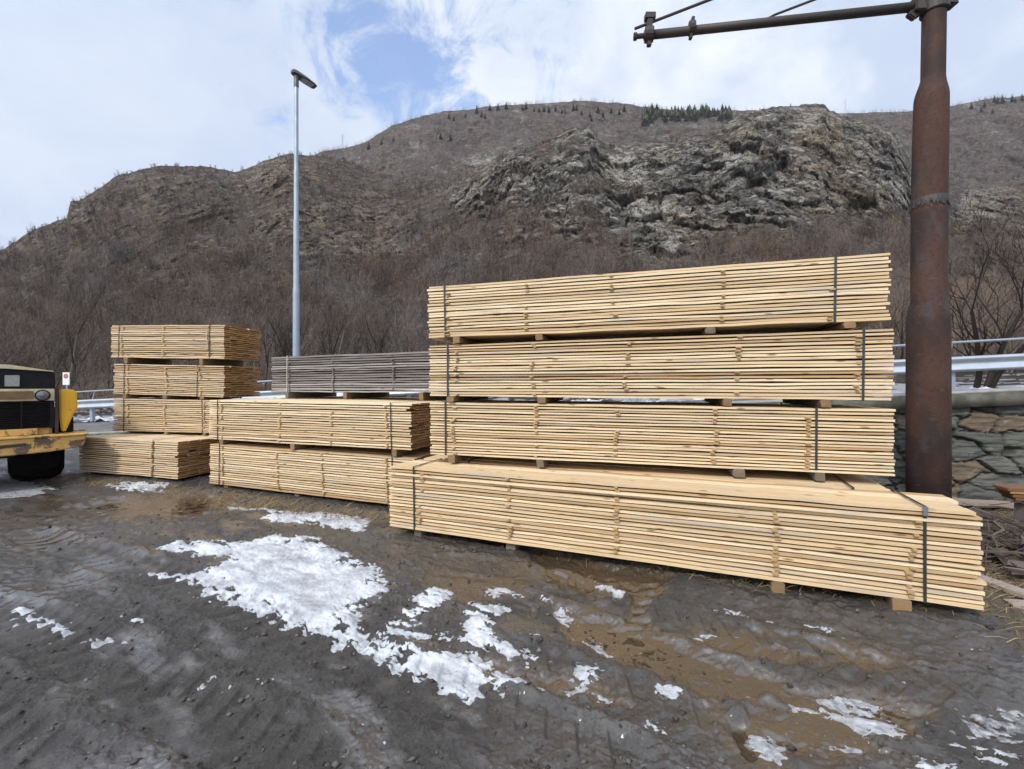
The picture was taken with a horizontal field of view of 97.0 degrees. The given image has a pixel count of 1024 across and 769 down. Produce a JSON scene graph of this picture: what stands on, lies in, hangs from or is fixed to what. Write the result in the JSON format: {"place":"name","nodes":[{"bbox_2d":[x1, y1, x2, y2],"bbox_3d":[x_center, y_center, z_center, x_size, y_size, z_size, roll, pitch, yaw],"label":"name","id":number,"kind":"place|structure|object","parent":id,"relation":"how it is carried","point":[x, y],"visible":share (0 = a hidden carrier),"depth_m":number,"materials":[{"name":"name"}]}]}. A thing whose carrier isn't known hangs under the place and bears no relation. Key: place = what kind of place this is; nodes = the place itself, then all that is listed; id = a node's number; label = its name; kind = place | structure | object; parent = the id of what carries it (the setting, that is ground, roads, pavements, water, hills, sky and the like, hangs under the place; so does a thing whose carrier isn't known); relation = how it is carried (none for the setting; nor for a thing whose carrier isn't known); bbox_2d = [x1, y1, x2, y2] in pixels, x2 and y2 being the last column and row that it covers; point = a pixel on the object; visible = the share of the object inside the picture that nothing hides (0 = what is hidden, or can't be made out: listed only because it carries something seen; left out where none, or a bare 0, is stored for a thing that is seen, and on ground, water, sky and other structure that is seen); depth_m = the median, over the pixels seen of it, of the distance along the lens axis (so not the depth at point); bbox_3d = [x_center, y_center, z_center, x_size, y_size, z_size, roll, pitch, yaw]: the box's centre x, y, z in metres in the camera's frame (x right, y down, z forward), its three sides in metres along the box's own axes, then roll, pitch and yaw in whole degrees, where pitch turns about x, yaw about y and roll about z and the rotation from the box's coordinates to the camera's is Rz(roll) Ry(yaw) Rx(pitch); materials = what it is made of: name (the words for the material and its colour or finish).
{"place":"outdoors","nodes":[
{"label":"outdoors","id":0,"kind":"place"},
{"bbox_2d":[74,399,764,431],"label":"road","id":1,"kind":"structure","parent":0,"point":[95,426],"depth_m":15.03,"materials":[{"name":"grey asphalt"}]},
{"bbox_2d":[63,372,69,388],"bbox_3d":[-16.327,0.485,16.622,0.250,1.861,0.065,0,0,0],"label":"road sign","id":2,"kind":"object","parent":1,"relation":"on","point":[66,378],"visible":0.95,"depth_m":16.59,"materials":[{"name":"white metal"}]},
{"bbox_2d":[291,69,316,355],"bbox_3d":[-5.581,-3.795,12.165,0.271,8.988,0.660,0,0,38],"label":"street lamp","id":3,"kind":"object","parent":1,"relation":"on","point":[301,77],"visible":0.96,"depth_m":11.95,"materials":[{"name":"silver metal"}]},
{"bbox_2d":[52,337,1023,421],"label":"guardrail","id":4,"kind":"object","parent":1,"relation":"on","point":[989,362],"visible":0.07,"depth_m":9.35,"materials":[{"name":"metal"}]},
{"bbox_2d":[71,385,1023,422],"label":"roadside snow","id":5,"kind":"structure","parent":1,"relation":"on","point":[97,418],"depth_m":11.42,"materials":[{"name":"white snow"}]},
{"bbox_2d":[0,447,1023,768],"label":"ground","id":6,"kind":"structure","parent":0,"point":[84,561],"depth_m":2.65,"materials":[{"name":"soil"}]},
{"bbox_2d":[0,364,88,480],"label":"yellow work machine","id":7,"kind":"object","parent":6,"relation":"on","point":[39,434],"visible":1,"depth_m":7.05,"materials":[{"name":"paint"}]},
{"bbox_2d":[414,530,427,536],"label":"timber bearer","id":8,"kind":"object","parent":6,"relation":"on","point":[419,533],"visible":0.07,"depth_m":4.64,"materials":[{"name":"brown wood"}]},
{"bbox_2d":[389,458,986,609],"bbox_3d":[1.001,1.149,4.076,4.718,0.655,0.579,0,0,22],"label":"plank bundle","id":9,"kind":"object","parent":8,"relation":"on","point":[922,547],"visible":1,"depth_m":3.58,"materials":[{"name":"brown wood"}]},
{"bbox_2d":[0,475,1023,768],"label":"snow","id":10,"kind":"structure","parent":6,"relation":"on","point":[294,581],"depth_m":3.21,"materials":[{"name":"white snow"}]},
{"bbox_2d":[506,543,519,549],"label":"timber bearer","id":11,"kind":"object","parent":6,"relation":"on","point":[512,546],"visible":0.04,"depth_m":4.24,"materials":[{"name":"brown wood"}]},
{"bbox_2d":[13,471,1023,645],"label":"dry grass","id":12,"kind":"structure","parent":6,"relation":"on","point":[725,575],"depth_m":5.30,"materials":[{"name":"plant"}]},
{"bbox_2d":[86,387,1023,501],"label":"stone wall","id":13,"kind":"structure","parent":6,"relation":"on","point":[987,439],"depth_m":6.21,"materials":[{"name":"stone"}]},
{"bbox_2d":[424,454,890,490],"bbox_3d":[1.179,1.155,4.812,4.347,0.663,1.048,0,0,22],"label":"plank bundle","id":14,"kind":"object","parent":6,"relation":"on","point":[846,481],"visible":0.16,"depth_m":4.33,"materials":[{"name":"brown wood"}]},
{"bbox_2d":[448,455,470,462],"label":"timber bearer","id":15,"kind":"object","parent":14,"relation":"on","point":[454,458],"visible":0.42,"depth_m":4.79,"materials":[{"name":"brown wood"}]},
{"bbox_2d":[536,459,551,466],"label":"timber bearer","id":16,"kind":"object","parent":14,"relation":"on","point":[541,463],"visible":0.42,"depth_m":4.54,"materials":[{"name":"brown wood"}]},
{"bbox_2d":[429,400,895,475],"bbox_3d":[1.267,0.469,4.777,4.220,0.573,1.044,0,0,16],"label":"plank bundle","id":17,"kind":"object","parent":16,"relation":"on","point":[847,439],"visible":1,"depth_m":4.23,"materials":[{"name":"brown wood"}]},
{"bbox_2d":[446,396,487,401],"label":"timber bearer","id":18,"kind":"object","parent":17,"relation":"on","point":[457,398],"visible":0.77,"depth_m":5.02,"materials":[{"name":"brown wood"}]},
{"bbox_2d":[429,327,894,400],"bbox_3d":[1.262,-0.171,4.780,4.220,0.614,1.053,0,0,16],"label":"plank bundle","id":19,"kind":"object","parent":18,"relation":"on","point":[829,365],"visible":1,"depth_m":4.23,"materials":[{"name":"brown wood"}]},
{"bbox_2d":[453,336,488,344],"bbox_3d":[-0.415,-0.469,5.252,0.085,0.069,1.055,0,0,19],"label":"timber bearer","id":20,"kind":"object","parent":19,"relation":"on","point":[461,340],"visible":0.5,"depth_m":4.89,"materials":[{"name":"brown wood"}]},
{"bbox_2d":[535,333,556,341],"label":"timber bearer","id":21,"kind":"object","parent":19,"relation":"on","point":[540,337],"visible":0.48,"depth_m":4.57,"materials":[{"name":"brown wood"}]},
{"bbox_2d":[697,327,715,335],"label":"timber bearer","id":22,"kind":"object","parent":19,"relation":"on","point":[709,331],"visible":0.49,"depth_m":4.10,"materials":[{"name":"brown wood"}]},
{"bbox_2d":[427,253,891,344],"bbox_3d":[1.241,-0.797,4.786,4.232,0.576,1.064,0,0,16],"label":"plank bundle","id":23,"kind":"object","parent":22,"relation":"on","point":[802,295],"visible":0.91,"depth_m":4.24,"materials":[{"name":"brown wood"}]},
{"bbox_2d":[811,321,855,331],"bbox_3d":[2.958,-0.500,4.302,0.095,0.059,1.058,0,0,14],"label":"timber bearer","id":24,"kind":"object","parent":19,"relation":"on","point":[846,325],"visible":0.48,"depth_m":3.88,"materials":[{"name":"brown wood"}]},
{"bbox_2d":[537,397,562,402],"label":"timber bearer","id":25,"kind":"object","parent":17,"relation":"on","point":[545,399],"visible":0.72,"depth_m":4.64,"materials":[{"name":"brown wood"}]},
{"bbox_2d":[704,398,731,405],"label":"timber bearer","id":26,"kind":"object","parent":17,"relation":"on","point":[724,401],"visible":0.76,"depth_m":4.20,"materials":[{"name":"brown wood"}]},
{"bbox_2d":[782,399,830,407],"bbox_3d":[2.804,0.163,4.354,0.085,0.066,1.056,0,0,15],"label":"timber bearer","id":27,"kind":"object","parent":17,"relation":"on","point":[823,403],"visible":0.74,"depth_m":4.06,"materials":[{"name":"brown wood"}]},
{"bbox_2d":[724,468,744,477],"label":"timber bearer","id":28,"kind":"object","parent":14,"relation":"on","point":[736,472],"visible":0.42,"depth_m":4.03,"materials":[{"name":"brown wood"}]},
{"bbox_2d":[803,472,824,481],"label":"timber bearer","id":29,"kind":"object","parent":14,"relation":"on","point":[818,476],"visible":0.42,"depth_m":3.88,"materials":[{"name":"brown wood"}]},
{"bbox_2d":[767,580,784,592],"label":"timber bearer","id":30,"kind":"object","parent":6,"relation":"on","point":[777,586],"visible":0.27,"depth_m":3.38,"materials":[{"name":"brown wood"}]},
{"bbox_2d":[633,0,958,498],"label":"rusty pole","id":31,"kind":"object","parent":6,"relation":"on","point":[928,409],"visible":0.99,"depth_m":4.91,"materials":[{"name":"metal"}]},
{"bbox_2d":[882,596,911,610],"bbox_3d":[2.777,1.552,3.362,0.112,0.166,0.587,0,0,23],"label":"timber bearer","id":32,"kind":"object","parent":6,"relation":"on","point":[898,604],"visible":0.22,"depth_m":3.10,"materials":[{"name":"brown wood"}]},
{"bbox_2d":[952,497,1013,508],"bbox_3d":[5.950,1.519,5.835,0.833,0.061,0.206,0,0,16],"label":"pale board","id":33,"kind":"object","parent":6,"relation":"on","point":[973,502],"visible":0.52,"depth_m":5.76,"materials":[{"name":"brown wood"}]},
{"bbox_2d":[962,501,1023,572],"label":"brushwood pile","id":34,"kind":"object","parent":6,"relation":"on","point":[986,545],"visible":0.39,"depth_m":4.23,"materials":[{"name":"brown wood"}]},
{"bbox_2d":[1004,567,1023,574],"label":"old board","id":35,"kind":"object","parent":34,"relation":"on","point":[1013,572],"visible":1,"depth_m":3.72,"materials":[{"name":"grey wood"}]},
{"bbox_2d":[978,574,1023,598],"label":"old board","id":36,"kind":"object","parent":6,"relation":"on","point":[1013,590],"visible":0.29,"depth_m":3.47,"materials":[{"name":"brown wood"}]},
{"bbox_2d":[1002,599,1023,609],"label":"old board","id":37,"kind":"object","parent":6,"relation":"on","point":[1018,603],"visible":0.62,"depth_m":3.23,"materials":[{"name":"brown wood"}]},
{"bbox_2d":[1014,500,1023,532],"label":"timber block","id":38,"kind":"object","parent":6,"relation":"on","point":[1019,511],"depth_m":4.94,"materials":[{"name":"grey wood"}]},
{"bbox_2d":[1001,494,1023,500],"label":"reddish board","id":39,"kind":"object","parent":38,"relation":"on","point":[1016,499],"visible":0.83,"depth_m":4.88,"materials":[{"name":"brown wood"}]},
{"bbox_2d":[999,491,1023,497],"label":"reddish board","id":40,"kind":"object","parent":39,"relation":"on","point":[1013,495],"visible":0.75,"depth_m":4.87,"materials":[{"name":"brown wood"}]},
{"bbox_2d":[995,488,1023,493],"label":"reddish board","id":41,"kind":"object","parent":40,"relation":"on","point":[1016,492],"visible":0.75,"depth_m":4.85,"materials":[{"name":"brown wood"}]},
{"bbox_2d":[993,484,1023,490],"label":"reddish board","id":42,"kind":"object","parent":41,"relation":"on","point":[1012,487],"visible":1,"depth_m":4.91,"materials":[{"name":"brown wood"}]},
{"bbox_2d":[0,103,1023,418],"bbox_3d":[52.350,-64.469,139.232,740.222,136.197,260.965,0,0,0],"label":"hillside","id":43,"kind":"structure","parent":0,"point":[776,169],"depth_m":156.63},
{"bbox_2d":[0,300,42,367],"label":"bare tree","id":44,"kind":"object","parent":43,"relation":"on","point":[6,360],"visible":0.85,"depth_m":27.79,"materials":[{"name":"brown plant"}]},
{"bbox_2d":[0,333,42,367],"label":"bare tree","id":45,"kind":"object","parent":43,"relation":"on","point":[19,356],"visible":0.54,"depth_m":23.95,"materials":[{"name":"brown plant"}]},
{"bbox_2d":[0,327,50,366],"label":"bare tree","id":46,"kind":"object","parent":43,"relation":"on","point":[28,349],"visible":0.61,"depth_m":48.72,"materials":[{"name":"brown plant"}]},
{"bbox_2d":[0,346,79,388],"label":"bare tree","id":47,"kind":"object","parent":43,"relation":"on","point":[49,366],"visible":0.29,"depth_m":33.15,"materials":[{"name":"brown plant"}]},
{"bbox_2d":[38,330,78,372],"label":"bare tree","id":48,"kind":"object","parent":43,"relation":"on","point":[48,355],"visible":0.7,"depth_m":60.60,"materials":[{"name":"brown plant"}]},
{"bbox_2d":[47,239,126,388],"bbox_3d":[-20.293,-2.593,21.657,2.798,8.887,4.027,0,0,-34],"label":"bare tree","id":49,"kind":"object","parent":43,"relation":"on","point":[75,358],"visible":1,"depth_m":21.49,"materials":[{"name":"brown plant"}]},
{"bbox_2d":[69,343,109,399],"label":"bare tree","id":50,"kind":"object","parent":43,"relation":"on","point":[83,368],"visible":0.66,"depth_m":29.70,"materials":[{"name":"brown plant"}]},
{"bbox_2d":[98,338,123,388],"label":"bare tree","id":51,"kind":"object","parent":43,"relation":"on","point":[108,363],"visible":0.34,"depth_m":42.60,"materials":[{"name":"brown plant"}]},
{"bbox_2d":[173,302,193,324],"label":"bare tree","id":52,"kind":"object","parent":43,"relation":"on","point":[184,318],"visible":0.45,"depth_m":55.77,"materials":[{"name":"brown plant"}]},
{"bbox_2d":[264,317,289,355],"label":"bare tree","id":53,"kind":"object","parent":43,"relation":"on","point":[280,341],"visible":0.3,"depth_m":40.08,"materials":[{"name":"brown plant"}]},
{"bbox_2d":[252,309,304,390],"bbox_3d":[-15.297,-2.224,29.172,2.913,6.559,4.190,0,0,26],"label":"bare tree","id":54,"kind":"object","parent":43,"relation":"on","point":[267,357],"visible":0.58,"depth_m":28.59,"materials":[{"name":"brown plant"}]},
{"bbox_2d":[281,298,313,337],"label":"bare tree","id":55,"kind":"object","parent":43,"relation":"on","point":[300,314],"visible":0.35,"depth_m":70.50,"materials":[{"name":"brown plant"}]},
{"bbox_2d":[249,278,359,381],"bbox_3d":[-9.939,-2.007,22.880,5.145,6.336,4.005,0,0,-6],"label":"bare tree","id":56,"kind":"object","parent":43,"relation":"on","point":[285,349],"visible":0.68,"depth_m":22.70,"materials":[{"name":"brown plant"}]},
{"bbox_2d":[276,292,340,356],"bbox_3d":[-9.410,-1.573,20.526,3.034,5.458,1.766,0,0,22],"label":"bare tree","id":57,"kind":"object","parent":43,"relation":"on","point":[291,351],"visible":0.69,"depth_m":20.27,"materials":[{"name":"brown plant"}]},
{"bbox_2d":[311,274,374,354],"bbox_3d":[-12.550,-4.313,34.916,4.724,10.015,3.283,0,0,14],"label":"bare tree","id":58,"kind":"object","parent":43,"relation":"on","point":[342,348],"visible":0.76,"depth_m":34.66,"materials":[{"name":"brown plant"}]},
{"bbox_2d":[311,291,376,354],"bbox_3d":[-8.004,-1.842,21.278,2.457,5.899,3.534,0,0,39],"label":"bare tree","id":59,"kind":"object","parent":43,"relation":"on","point":[330,339],"visible":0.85,"depth_m":21.06,"materials":[{"name":"brown plant"}]},
{"bbox_2d":[336,291,354,319],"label":"bare tree","id":60,"kind":"object","parent":43,"relation":"on","point":[347,309],"visible":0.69,"depth_m":81.33,"materials":[{"name":"brown plant"}]},
{"bbox_2d":[333,308,378,353],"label":"bare tree","id":61,"kind":"object","parent":43,"relation":"on","point":[355,336],"visible":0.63,"depth_m":26.90,"materials":[{"name":"brown plant"}]},
{"bbox_2d":[336,293,396,353],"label":"bare tree","id":62,"kind":"object","parent":43,"relation":"on","point":[380,344],"visible":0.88,"depth_m":22.29,"materials":[{"name":"brown plant"}]},
{"bbox_2d":[357,314,391,353],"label":"bare tree","id":63,"kind":"object","parent":43,"relation":"on","point":[370,336],"visible":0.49,"depth_m":46.11,"materials":[{"name":"brown plant"}]},
{"bbox_2d":[365,320,423,352],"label":"bare tree","id":64,"kind":"object","parent":43,"relation":"on","point":[394,341],"visible":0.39,"depth_m":33.31,"materials":[{"name":"brown plant"}]},
{"bbox_2d":[365,278,428,352],"bbox_3d":[-6.737,-2.853,25.917,3.523,7.333,2.448,0,0,28],"label":"bare tree","id":65,"kind":"object","parent":43,"relation":"on","point":[391,328],"visible":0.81,"depth_m":25.92,"materials":[{"name":"brown plant"}]},
{"bbox_2d":[417,307,437,350],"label":"bare tree","id":66,"kind":"object","parent":43,"relation":"on","point":[426,342],"visible":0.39,"depth_m":47.70,"materials":[{"name":"brown plant"}]},
{"bbox_2d":[491,251,507,281],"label":"bare tree","id":67,"kind":"object","parent":43,"relation":"on","point":[500,267],"visible":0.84,"depth_m":84.29,"materials":[{"name":"brown plant"}]},
{"bbox_2d":[0,103,1023,409],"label":"bare woodland","id":68,"kind":"object","parent":43,"relation":"on","point":[140,299],"visible":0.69,"depth_m":111.70,"materials":[{"name":"brown plant"}]},
{"bbox_2d":[870,273,909,359],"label":"bare tree","id":69,"kind":"object","parent":43,"relation":"on","point":[901,340],"visible":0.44,"depth_m":29.50,"materials":[{"name":"brown plant"}]},
{"bbox_2d":[889,190,1023,387],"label":"bare tree","id":70,"kind":"object","parent":43,"relation":"on","point":[992,379],"visible":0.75,"depth_m":10.88,"materials":[{"name":"brown plant"}]},
{"bbox_2d":[954,283,1006,355],"bbox_3d":[34.800,-4.694,33.897,2.353,6.660,3.386,0,0,-41],"label":"bare tree","id":71,"kind":"object","parent":43,"relation":"on","point":[979,318],"visible":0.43,"depth_m":33.75,"materials":[{"name":"brown plant"}]},
{"bbox_2d":[982,297,1023,372],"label":"bare tree","id":72,"kind":"object","parent":43,"relation":"on","point":[1006,331],"visible":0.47,"depth_m":25.76,"materials":[{"name":"brown plant"}]},
{"bbox_2d":[0,0,1023,248],"label":"sky","id":73,"kind":"structure","parent":0,"point":[90,90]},
{"bbox_2d":[318,96,1023,184],"bbox_3d":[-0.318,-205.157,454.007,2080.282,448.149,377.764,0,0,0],"label":"mountain","id":74,"kind":"structure","parent":0,"point":[490,152],"depth_m":569.08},
{"bbox_2d":[306,92,1023,184],"bbox_3d":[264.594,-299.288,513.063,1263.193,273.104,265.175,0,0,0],"label":"distant woodland","id":75,"kind":"object","parent":74,"relation":"on","point":[894,111],"visible":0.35,"depth_m":567.48,"materials":[{"name":"plant"}]},
{"bbox_2d":[692,110,698,120],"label":"conifer tree","id":76,"kind":"object","parent":74,"relation":"on","point":[694,116],"visible":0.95,"depth_m":595.90,"materials":[{"name":"green plant"}]},
{"bbox_2d":[703,107,711,117],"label":"conifer tree","id":77,"kind":"object","parent":74,"relation":"on","point":[707,114],"visible":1,"depth_m":607.00,"materials":[{"name":"green plant"}]},
{"bbox_2d":[711,107,717,116],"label":"conifer tree","id":78,"kind":"object","parent":74,"relation":"on","point":[714,114],"visible":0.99,"depth_m":615.64,"materials":[{"name":"green plant"}]},
{"bbox_2d":[716,110,724,120],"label":"conifer tree","id":79,"kind":"object","parent":74,"relation":"on","point":[721,117],"visible":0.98,"depth_m":596.71,"materials":[{"name":"green plant"}]},
{"label":"puddle water","id":80,"kind":"structure","parent":0,"visible":0},
{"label":"timber bearer","id":81,"kind":"object","parent":80,"relation":"on","visible":0},
{"bbox_2d":[209,441,437,503],"bbox_3d":[-2.720,1.198,6.683,3.687,0.618,1.049,0,0,22],"label":"plank bundle","id":82,"kind":"object","parent":81,"relation":"on","point":[354,473],"visible":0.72,"depth_m":6.21,"materials":[{"name":"brown wood"}]},
{"bbox_2d":[219,440,242,443],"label":"timber bearer","id":83,"kind":"object","parent":82,"relation":"on","point":[226,441],"visible":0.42,"depth_m":6.84,"materials":[{"name":"brown wood"}]},
{"bbox_2d":[290,444,317,448],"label":"timber bearer","id":84,"kind":"object","parent":82,"relation":"on","point":[295,446],"visible":0.42,"depth_m":6.31,"materials":[{"name":"brown wood"}]},
{"bbox_2d":[208,398,440,449],"bbox_3d":[-2.734,0.516,6.671,3.680,0.610,1.050,0,0,22],"label":"plank bundle","id":85,"kind":"object","parent":84,"relation":"on","point":[395,424],"visible":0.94,"depth_m":6.10,"materials":[{"name":"brown wood"}]},
{"bbox_2d":[392,445,431,456],"bbox_3d":[-1.282,0.847,6.111,0.076,0.092,1.058,0,0,20],"label":"timber bearer","id":86,"kind":"object","parent":82,"relation":"on","point":[397,452],"visible":0.48,"depth_m":5.75,"materials":[{"name":"brown wood"}]},
{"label":"timber bearer","id":87,"kind":"object","parent":80,"relation":"on","visible":0},
{"bbox_2d":[79,431,218,478],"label":"plank bundle","id":88,"kind":"object","parent":87,"relation":"on","point":[170,456],"visible":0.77,"depth_m":7.54,"materials":[{"name":"brown wood"}]},
{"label":"plank bundle","id":89,"kind":"object","parent":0,"visible":0},
{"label":"timber bearer","id":90,"kind":"object","parent":89,"relation":"on","visible":0},
{"bbox_2d":[279,397,485,400],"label":"plank bundle","id":91,"kind":"object","parent":90,"relation":"on","point":[399,398],"visible":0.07,"depth_m":7.54,"materials":[{"name":"brown wood"}]},
{"bbox_2d":[285,392,336,397],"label":"timber bearer","id":92,"kind":"object","parent":91,"relation":"on","point":[306,394],"visible":0.8,"depth_m":7.92,"materials":[{"name":"brown wood"}]},
{"bbox_2d":[343,392,388,398],"bbox_3d":[-2.403,0.171,7.544,0.080,0.104,1.056,0,0,23],"label":"timber bearer","id":93,"kind":"object","parent":91,"relation":"on","point":[350,395],"visible":0.81,"depth_m":7.42,"materials":[{"name":"brown wood"}]},
{"bbox_2d":[271,351,452,391],"bbox_3d":[-2.231,-0.181,7.450,3.687,0.612,1.045,0,0,24],"label":"plank bundle","id":94,"kind":"object","parent":93,"relation":"on","point":[396,372],"visible":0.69,"depth_m":7.06,"materials":[{"name":"grey wood"}]},
{"bbox_2d":[419,392,446,399],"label":"timber bearer","id":95,"kind":"object","parent":91,"relation":"on","point":[424,396],"visible":0.49,"depth_m":6.60,"materials":[{"name":"brown wood"}]},
{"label":"timber bearer","id":96,"kind":"object","parent":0,"visible":0},
{"bbox_2d":[113,397,240,432],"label":"plank bundle","id":97,"kind":"object","parent":96,"relation":"on","point":[160,414],"visible":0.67,"depth_m":8.26,"materials":[{"name":"brown wood"}]},
{"bbox_2d":[123,394,162,397],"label":"timber bearer","id":98,"kind":"object","parent":97,"relation":"on","point":[134,396],"visible":0.5,"depth_m":8.57,"materials":[{"name":"brown wood"}]},
{"bbox_2d":[162,395,199,398],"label":"timber bearer","id":99,"kind":"object","parent":97,"relation":"on","point":[169,397],"visible":0.52,"depth_m":8.34,"materials":[{"name":"brown wood"}]},
{"bbox_2d":[200,397,241,399],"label":"timber bearer","id":100,"kind":"object","parent":97,"relation":"on","point":[203,398],"visible":0.69,"depth_m":8.32,"materials":[{"name":"brown wood"}]},
{"bbox_2d":[113,363,261,396],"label":"plank bundle","id":101,"kind":"object","parent":100,"relation":"on","point":[195,380],"visible":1,"depth_m":8.25,"materials":[{"name":"brown wood"}]},
{"bbox_2d":[123,357,171,364],"bbox_3d":[-7.034,-0.444,8.784,0.089,0.111,0.896,0,0,11],"label":"timber bearer","id":102,"kind":"object","parent":101,"relation":"on","point":[127,360],"visible":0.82,"depth_m":8.69,"materials":[{"name":"brown wood"}]},
{"bbox_2d":[199,358,242,366],"bbox_3d":[-5.393,-0.404,8.448,0.082,0.113,0.898,0,0,14],"label":"timber bearer","id":103,"kind":"object","parent":101,"relation":"on","point":[213,362],"visible":0.96,"depth_m":8.36,"materials":[{"name":"brown wood"}]},
{"bbox_2d":[111,324,260,360],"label":"plank bundle","id":104,"kind":"object","parent":103,"relation":"on","point":[194,342],"visible":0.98,"depth_m":8.23,"materials":[{"name":"brown wood"}]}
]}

